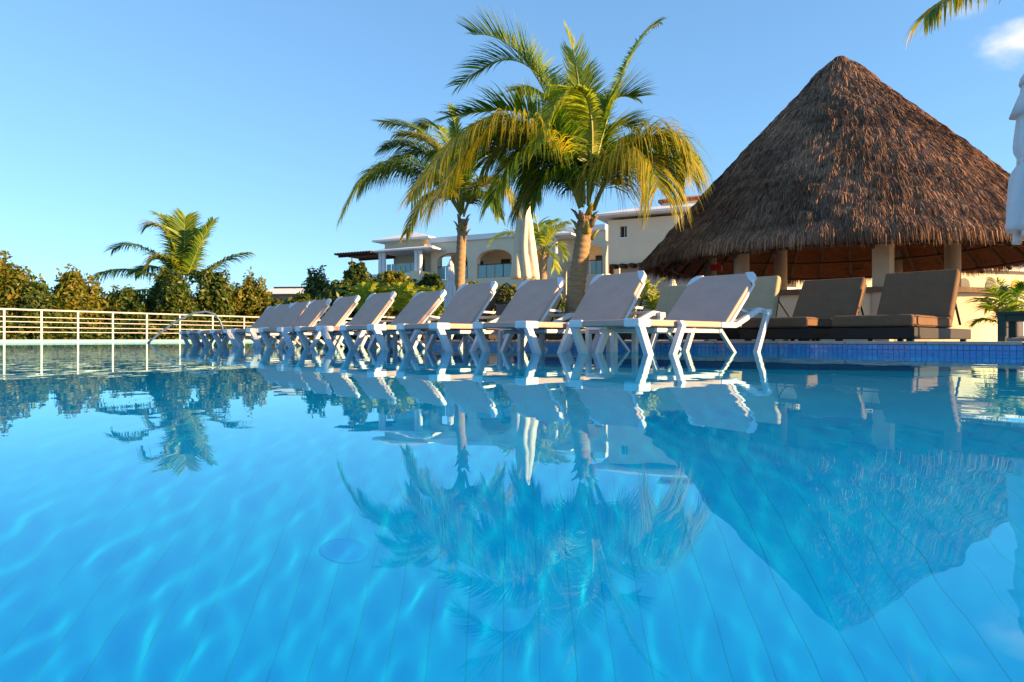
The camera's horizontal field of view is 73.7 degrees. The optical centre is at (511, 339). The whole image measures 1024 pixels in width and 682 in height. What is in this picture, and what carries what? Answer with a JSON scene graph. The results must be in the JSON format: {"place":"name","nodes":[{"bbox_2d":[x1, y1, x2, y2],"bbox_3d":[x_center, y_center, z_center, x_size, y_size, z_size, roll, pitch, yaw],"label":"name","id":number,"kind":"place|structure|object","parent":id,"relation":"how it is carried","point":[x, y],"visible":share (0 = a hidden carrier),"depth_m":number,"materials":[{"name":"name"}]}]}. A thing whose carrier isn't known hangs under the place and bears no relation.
{"place":"outdoors","nodes":[
{"label":"outdoors","id":0,"kind":"place"},
{"bbox_2d":[266,287,304,301],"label":"building","id":1,"kind":"structure","parent":0,"point":[282,292],"depth_m":60.41,"materials":[{"name":"white paint"}]},
{"bbox_2d":[334,224,619,339],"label":"hotel wing","id":2,"kind":"structure","parent":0,"point":[415,256],"depth_m":38.78,"materials":[{"name":"beige paint"}]},
{"bbox_2d":[501,259,509,276],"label":"door","id":3,"kind":"structure","parent":2,"relation":"in","point":[502,260],"depth_m":40.22,"materials":[{"name":"black"}]},
{"bbox_2d":[596,255,601,273],"bbox_3d":[4.787,-3.982,37.576,0.382,1.255,0.040,0,0,27],"label":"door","id":4,"kind":"structure","parent":2,"relation":"in","point":[599,257],"depth_m":37.51,"materials":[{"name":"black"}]},
{"bbox_2d":[608,265,613,273],"bbox_3d":[5.348,-4.057,37.262,0.394,1.125,0.090,0,0,27],"label":"window","id":5,"kind":"structure","parent":2,"relation":"in","point":[610,270],"depth_m":37.25,"materials":[{"name":"black"}]},
{"bbox_2d":[0,341,1023,681],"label":"water","id":6,"kind":"structure","parent":0,"point":[212,513],"depth_m":0.45,"materials":[{"name":"blue liquid"}]},
{"bbox_2d":[0,0,1023,302],"label":"sky","id":7,"kind":"structure","parent":0,"point":[254,116],"materials":[{"name":"blue"}]},
{"bbox_2d":[342,341,1023,354],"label":"pool deck","id":8,"kind":"structure","parent":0,"point":[662,347],"depth_m":6.34,"materials":[{"name":"blue tile"}]},
{"bbox_2d":[433,343,1022,354],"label":"tile band","id":9,"kind":"object","parent":8,"relation":"attached to","point":[1003,350],"visible":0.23,"depth_m":5.99,"materials":[{"name":"blue tile"}]},
{"bbox_2d":[390,340,1023,346],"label":"deck paving","id":10,"kind":"structure","parent":0,"point":[768,344],"depth_m":6.55,"materials":[{"name":"beige stone"}]},
{"bbox_2d":[147,310,223,342],"bbox_3d":[-9.820,-0.336,20.600,2.140,1.095,0.086,0,0,-35],"label":"grab rail","id":11,"kind":"object","parent":10,"relation":"on","point":[178,320],"visible":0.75,"depth_m":20.58,"materials":[{"name":"silver metal"}]},
{"bbox_2d":[282,293,313,342],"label":"shrub","id":12,"kind":"object","parent":10,"relation":"on","point":[299,297],"visible":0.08,"depth_m":23.78,"materials":[{"name":"green plant"}]},
{"bbox_2d":[314,278,366,342],"bbox_3d":[-4.894,-0.752,19.482,1.670,2.022,1.660,0,0,0],"label":"shrub","id":13,"kind":"object","parent":10,"relation":"on","point":[331,293],"visible":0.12,"depth_m":19.20,"materials":[{"name":"green plant"}]},
{"bbox_2d":[341,258,380,339],"bbox_3d":[-4.758,-1.167,22.003,1.563,2.946,1.534,0,0,19],"label":"shrub","id":14,"kind":"object","parent":10,"relation":"on","point":[355,272],"visible":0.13,"depth_m":21.80,"materials":[{"name":"green plant"}]},
{"bbox_2d":[335,281,393,310],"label":"palm shrub","id":15,"kind":"object","parent":10,"relation":"on","point":[364,289],"visible":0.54,"depth_m":17.76,"materials":[{"name":"green plant"}]},
{"bbox_2d":[375,269,419,339],"bbox_3d":[-3.162,-0.848,19.009,1.456,2.217,1.295,0,0,0],"label":"shrub","id":16,"kind":"object","parent":10,"relation":"on","point":[388,277],"visible":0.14,"depth_m":18.69,"materials":[{"name":"green plant"}]},
{"bbox_2d":[371,281,423,312],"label":"palm shrub","id":17,"kind":"object","parent":10,"relation":"on","point":[400,303],"visible":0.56,"depth_m":17.45,"materials":[{"name":"green plant"}]},
{"bbox_2d":[400,286,445,322],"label":"palm shrub","id":18,"kind":"object","parent":10,"relation":"on","point":[439,307],"visible":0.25,"depth_m":16.97,"materials":[{"name":"green plant"}]},
{"bbox_2d":[336,101,521,339],"bbox_3d":[-1.957,-2.952,16.800,4.454,5.990,2.830,0,0,0],"label":"coconut palm","id":19,"kind":"object","parent":10,"relation":"on","point":[468,193],"visible":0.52,"depth_m":16.68,"materials":[{"name":"green plant"}]},
{"bbox_2d":[412,271,445,339],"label":"shrub","id":20,"kind":"object","parent":10,"relation":"on","point":[430,280],"visible":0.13,"depth_m":19.73,"materials":[{"name":"green plant"}]},
{"bbox_2d":[398,300,493,339],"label":"cushioned lounger","id":21,"kind":"object","parent":10,"relation":"on","point":[490,307],"visible":0.09,"depth_m":11.86,"materials":[{"name":"wicker"}]},
{"bbox_2d":[444,259,458,339],"bbox_3d":[-1.404,-0.896,15.600,0.400,1.855,0.400,0,0,-24],"label":"closed parasol","id":22,"kind":"object","parent":10,"relation":"on","point":[450,290],"visible":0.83,"depth_m":15.52,"materials":[{"name":"white fabric"}]},
{"bbox_2d":[467,279,487,322],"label":"shrub","id":23,"kind":"object","parent":10,"relation":"on","point":[471,282],"visible":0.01,"depth_m":19.97,"materials":[{"name":"green plant"}]},
{"bbox_2d":[487,283,516,339],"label":"shrub","id":24,"kind":"object","parent":10,"relation":"on","point":[504,297],"visible":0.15,"depth_m":17.59,"materials":[{"name":"green plant"}]},
{"bbox_2d":[494,282,515,340],"bbox_3d":[-0.094,-0.469,11.600,0.424,1.000,0.021,0,0,0],"label":"iron screen","id":25,"kind":"object","parent":10,"relation":"on","point":[500,307],"visible":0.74,"depth_m":11.59,"materials":[{"name":"grey metal"}]},
{"bbox_2d":[457,296,561,340],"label":"cushioned lounger","id":26,"kind":"object","parent":10,"relation":"on","point":[555,306],"visible":0.16,"depth_m":10.48,"materials":[{"name":"wicker"}]},
{"bbox_2d":[511,204,539,280],"bbox_3d":[0.346,-1.930,18.518,0.786,3.923,0.785,0,0,-25],"label":"closed parasol","id":27,"kind":"object","parent":10,"relation":"on","point":[524,266],"visible":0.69,"depth_m":18.26,"materials":[{"name":"white fabric"}]},
{"bbox_2d":[487,214,573,339],"bbox_3d":[0.652,-2.344,25.064,3.173,4.751,1.879,0,0,0],"label":"coconut palm","id":28,"kind":"object","parent":10,"relation":"on","point":[543,236],"visible":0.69,"depth_m":24.97,"materials":[{"name":"green plant"}]},
{"bbox_2d":[396,4,714,321],"bbox_3d":[0.841,-2.770,11.017,5.017,5.606,3.663,0,0,0],"label":"coconut palm","id":29,"kind":"object","parent":10,"relation":"on","point":[575,149],"visible":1,"depth_m":10.60,"materials":[{"name":"green plant"}]},
{"bbox_2d":[548,293,565,339],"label":"shrub","id":30,"kind":"object","parent":10,"relation":"on","point":[562,306],"visible":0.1,"depth_m":20.86,"materials":[{"name":"green plant"}]},
{"bbox_2d":[535,289,657,340],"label":"cushioned lounger","id":31,"kind":"object","parent":10,"relation":"on","point":[560,336],"visible":0.09,"depth_m":9.31,"materials":[{"name":"fabric"}]},
{"bbox_2d":[595,195,703,339],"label":"building","id":32,"kind":"structure","parent":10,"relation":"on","point":[632,244],"depth_m":29.50,"materials":[{"name":"white paint"}]},
{"bbox_2d":[621,227,626,236],"bbox_3d":[4.951,-4.677,29.909,0.306,0.483,0.100,0,0,26],"label":"window","id":33,"kind":"structure","parent":32,"relation":"in","point":[623,229],"depth_m":29.90,"materials":[{"name":"black glass"}]},
{"bbox_2d":[640,277,665,316],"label":"palm shrub","id":34,"kind":"object","parent":10,"relation":"on","point":[651,302],"visible":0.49,"depth_m":9.40,"materials":[{"name":"green plant"}]},
{"bbox_2d":[594,285,717,340],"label":"cushioned lounger","id":35,"kind":"object","parent":10,"relation":"on","point":[670,296],"visible":0.14,"depth_m":8.99,"materials":[{"name":"fabric"}]},
{"bbox_2d":[665,278,676,339],"bbox_3d":[4.477,-0.837,19.000,0.400,1.735,0.400,0,0,-32],"label":"closed parasol","id":36,"kind":"object","parent":10,"relation":"on","point":[672,283],"visible":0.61,"depth_m":18.94,"materials":[{"name":"white fabric"}]},
{"bbox_2d":[361,340,1023,344],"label":"coping","id":37,"kind":"object","parent":10,"relation":"on","point":[898,342],"visible":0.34,"depth_m":5.94,"materials":[{"name":"blue tile"}]},
{"bbox_2d":[665,276,795,340],"bbox_3d":[2.608,-0.359,7.959,1.907,0.779,0.700,0,0,-44],"label":"cushioned lounger","id":38,"kind":"object","parent":10,"relation":"on","point":[765,293],"visible":0.2,"depth_m":7.99,"materials":[{"name":"fabric"}]},
{"bbox_2d":[770,339,816,340],"bbox_3d":[3.068,-0.101,7.450,0.360,0.261,0.360,0,0,-43],"label":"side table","id":39,"kind":"object","parent":10,"relation":"on","point":[798,339],"depth_m":7.43,"materials":[{"name":"plastic"}]},
{"bbox_2d":[740,277,873,340],"bbox_3d":[3.238,-0.328,7.349,1.907,0.716,0.700,0,0,-44],"label":"cushioned lounger","id":40,"kind":"object","parent":10,"relation":"on","point":[820,304],"visible":0.73,"depth_m":7.42,"materials":[{"name":"fabric"}]},
{"bbox_2d":[638,56,1023,340],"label":"thatched hut","id":41,"kind":"object","parent":10,"relation":"on","point":[841,167],"visible":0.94,"depth_m":10.11,"materials":[{"name":"brown plant"}]},
{"bbox_2d":[711,264,723,270],"bbox_3d":[3.766,-1.312,12.498,0.240,0.120,0.033,0,0,0],"label":"red sign","id":42,"kind":"object","parent":41,"relation":"attached to","point":[717,267],"visible":1,"depth_m":12.48,"materials":[{"name":"red"}]},
{"bbox_2d":[830,269,970,340],"bbox_3d":[3.848,-0.337,6.689,1.907,0.734,0.700,0,0,-44],"label":"cushioned lounger","id":43,"kind":"object","parent":10,"relation":"on","point":[917,305],"visible":0.94,"depth_m":6.71,"materials":[{"name":"fabric"}]},
{"bbox_2d":[787,266,1023,337],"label":"hotel annex","id":44,"kind":"object","parent":10,"relation":"on","point":[1013,277],"visible":0.05,"depth_m":30.17,"materials":[{"name":"beige paint"}]},
{"bbox_2d":[787,282,795,286],"bbox_3d":[11.133,-2.160,27.386,0.600,1.050,0.040,0,0,-16],"label":"window","id":45,"kind":"structure","parent":44,"relation":"in","point":[794,283],"depth_m":27.40,"materials":[{"name":"white"}]},
{"bbox_2d":[961,278,969,286],"bbox_3d":[19.785,-2.160,29.867,0.600,1.050,0.040,0,0,-16],"label":"window","id":46,"kind":"structure","parent":44,"relation":"in","point":[965,282],"depth_m":29.86,"materials":[{"name":"beige"}]},
{"bbox_2d":[985,279,995,287],"bbox_3d":[21.227,-2.160,30.280,0.600,1.050,0.040,0,0,-16],"label":"window","id":47,"kind":"structure","parent":44,"relation":"in","point":[988,281],"depth_m":30.24,"materials":[{"name":"beige glass"}]},
{"bbox_2d":[902,0,1020,50],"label":"coconut palm","id":48,"kind":"object","parent":10,"relation":"on","point":[932,13],"visible":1,"depth_m":5.60,"materials":[{"name":"green plant"}]},
{"bbox_2d":[963,277,1023,327],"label":"palm shrub","id":49,"kind":"object","parent":10,"relation":"on","point":[1001,289],"visible":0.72,"depth_m":8.57,"materials":[{"name":"green plant"}]},
{"bbox_2d":[996,311,1023,340],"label":"garden table","id":50,"kind":"object","parent":10,"relation":"on","point":[1012,318],"visible":0.94,"depth_m":5.38,"materials":[{"name":"teal paint"}]},
{"bbox_2d":[1005,74,1023,341],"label":"closed parasol","id":51,"kind":"object","parent":10,"relation":"on","point":[1014,225],"visible":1,"depth_m":5.59,"materials":[{"name":"white fabric"}]},
{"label":"pool floor","id":52,"kind":"structure","parent":0,"visible":0},
{"bbox_2d":[0,340,324,341],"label":"pool edge kerb","id":53,"kind":"structure","parent":52,"relation":"on","point":[105,340],"depth_m":28.48,"materials":[{"name":"tile"}]},
{"bbox_2d":[0,308,275,339],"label":"railing","id":54,"kind":"object","parent":53,"relation":"on","point":[112,328],"visible":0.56,"depth_m":28.96,"materials":[{"name":"metal"}]},
{"bbox_3d":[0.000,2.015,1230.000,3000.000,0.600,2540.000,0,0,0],"label":"ground","id":55,"kind":"structure","parent":0,"visible":0},
{"bbox_2d":[0,250,37,320],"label":"shrub","id":56,"kind":"object","parent":55,"relation":"on","point":[10,283],"visible":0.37,"depth_m":29.04,"materials":[{"name":"green plant"}]},
{"bbox_2d":[6,273,66,335],"bbox_3d":[-20.722,-0.405,29.568,2.175,5.115,3.078,0,0,0],"label":"shrub","id":57,"kind":"object","parent":55,"relation":"on","point":[36,295],"visible":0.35,"depth_m":29.31,"materials":[{"name":"green plant"}]},
{"bbox_2d":[50,263,91,331],"bbox_3d":[-20.702,-0.657,31.562,2.419,5.756,2.863,0,0,0],"label":"shrub","id":58,"kind":"object","parent":55,"relation":"on","point":[69,288],"visible":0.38,"depth_m":31.19,"materials":[{"name":"green plant"}]},
{"bbox_2d":[79,272,116,329],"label":"shrub","id":59,"kind":"object","parent":55,"relation":"on","point":[98,301],"visible":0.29,"depth_m":32.19,"materials":[{"name":"green plant"}]},
{"bbox_2d":[98,284,149,334],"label":"shrub","id":60,"kind":"object","parent":55,"relation":"on","point":[123,300],"visible":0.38,"depth_m":32.88,"materials":[{"name":"green plant"}]},
{"bbox_2d":[138,265,199,329],"bbox_3d":[-17.319,-0.793,34.116,3.073,6.016,2.968,0,0,0],"label":"shrub","id":61,"kind":"object","parent":55,"relation":"on","point":[170,294],"visible":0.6,"depth_m":33.58,"materials":[{"name":"green plant"}]},
{"bbox_2d":[92,208,255,296],"bbox_3d":[-18.290,-2.721,36.909,8.865,8.907,3.667,0,0,0],"label":"coconut palm","id":62,"kind":"object","parent":55,"relation":"on","point":[185,237],"visible":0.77,"depth_m":36.89,"materials":[{"name":"green plant"}]},
{"bbox_2d":[0,310,369,339],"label":"undergrowth","id":63,"kind":"object","parent":55,"relation":"on","point":[21,334],"visible":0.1,"depth_m":29.97,"materials":[{"name":"green plant"}]},
{"bbox_2d":[189,266,237,327],"bbox_3d":[-16.253,-0.786,37.090,2.768,6.324,3.149,0,0,0],"label":"shrub","id":64,"kind":"object","parent":55,"relation":"on","point":[213,297],"visible":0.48,"depth_m":36.37,"materials":[{"name":"green plant"}]},
{"bbox_2d":[230,267,279,326],"bbox_3d":[-14.647,-0.821,39.049,3.688,6.738,2.868,0,0,0],"label":"shrub","id":65,"kind":"object","parent":55,"relation":"on","point":[250,298],"visible":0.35,"depth_m":38.47,"materials":[{"name":"green plant"}]},
{"bbox_2d":[254,295,283,320],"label":"shrub","id":66,"kind":"object","parent":55,"relation":"on","point":[281,300],"visible":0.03,"depth_m":38.92,"materials":[{"name":"green plant"}]},
{"bbox_2d":[298,265,329,299],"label":"shrub","id":67,"kind":"object","parent":55,"relation":"on","point":[314,286],"visible":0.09,"depth_m":42.22,"materials":[{"name":"green plant"}]},
{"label":"pool ledge","id":68,"kind":"structure","parent":0,"visible":0},
{"bbox_2d":[180,306,285,345],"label":"sun lounger","id":69,"kind":"object","parent":68,"relation":"on","point":[262,318],"visible":0.17,"depth_m":13.63,"materials":[{"name":"white plastic"}]},
{"bbox_2d":[187,303,299,345],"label":"sun lounger","id":70,"kind":"object","parent":68,"relation":"on","point":[276,315],"visible":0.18,"depth_m":13.01,"materials":[{"name":"white plastic"}]},
{"bbox_2d":[198,301,310,345],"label":"sun lounger","id":71,"kind":"object","parent":68,"relation":"on","point":[292,314],"visible":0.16,"depth_m":12.25,"materials":[{"name":"white plastic"}]},
{"bbox_2d":[211,298,338,346],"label":"sun lounger","id":72,"kind":"object","parent":68,"relation":"on","point":[313,313],"visible":0.33,"depth_m":11.38,"materials":[{"name":"white plastic"}]},
{"bbox_2d":[231,295,367,347],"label":"sun lounger","id":73,"kind":"object","parent":68,"relation":"on","point":[339,311],"visible":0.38,"depth_m":10.54,"materials":[{"name":"white plastic"}]},
{"bbox_2d":[258,291,401,347],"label":"sun lounger","id":74,"kind":"object","parent":68,"relation":"on","point":[374,308],"visible":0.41,"depth_m":9.69,"materials":[{"name":"white plastic"}]},
{"bbox_2d":[295,289,453,348],"bbox_3d":[-1.662,-0.198,8.656,1.977,0.916,0.784,0,0,-42],"label":"sun lounger","id":75,"kind":"object","parent":68,"relation":"on","point":[420,307],"visible":0.48,"depth_m":8.81,"materials":[{"name":"white plastic"}]},
{"bbox_2d":[372,335,410,348],"bbox_3d":[-1.430,0.075,8.111,0.340,0.370,0.340,0,0,-43],"label":"side table","id":76,"kind":"object","parent":68,"relation":"on","point":[395,341],"visible":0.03,"depth_m":8.11,"materials":[{"name":"white plastic"}]},
{"bbox_2d":[339,281,505,349],"bbox_3d":[-0.930,-0.220,7.871,1.977,0.960,0.784,0,0,-44],"label":"sun lounger","id":77,"kind":"object","parent":68,"relation":"on","point":[468,303],"visible":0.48,"depth_m":8.04,"materials":[{"name":"white plastic"}]},
{"bbox_2d":[425,330,467,349],"bbox_3d":[-0.715,0.075,7.461,0.340,0.370,0.340,0,0,-43],"label":"side table","id":78,"kind":"object","parent":68,"relation":"on","point":[465,340],"visible":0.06,"depth_m":7.45,"materials":[{"name":"white plastic"}]},
{"bbox_2d":[396,277,573,351],"bbox_3d":[-0.195,-0.214,7.210,1.977,0.949,0.784,0,0,-43],"label":"sun lounger","id":79,"kind":"object","parent":68,"relation":"on","point":[532,300],"visible":0.59,"depth_m":7.38,"materials":[{"name":"white plastic"}]},
{"bbox_2d":[497,329,544,350],"bbox_3d":[0.090,0.075,6.841,0.340,0.370,0.340,0,0,-43],"label":"side table","id":80,"kind":"object","parent":68,"relation":"on","point":[520,342],"visible":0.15,"depth_m":6.82,"materials":[{"name":"white plastic"}]},
{"bbox_2d":[472,270,665,352],"bbox_3d":[0.593,-0.218,6.600,1.977,0.957,0.784,0,0,-44],"label":"sun lounger","id":81,"kind":"object","parent":68,"relation":"on","point":[611,297],"visible":0.75,"depth_m":6.78,"materials":[{"name":"white plastic"}]},
{"bbox_2d":[585,327,637,352],"bbox_3d":[0.900,0.075,6.161,0.340,0.370,0.340,0,0,-43],"label":"side table","id":82,"kind":"object","parent":68,"relation":"on","point":[612,344],"visible":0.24,"depth_m":6.14,"materials":[{"name":"white plastic"}]},
{"bbox_2d":[569,272,771,354],"bbox_3d":[1.412,-0.180,5.915,1.977,0.881,0.784,0,0,-43],"label":"sun lounger","id":83,"kind":"object","parent":68,"relation":"on","point":[717,302],"visible":0.88,"depth_m":6.05,"materials":[{"name":"white plastic"}]}
]}

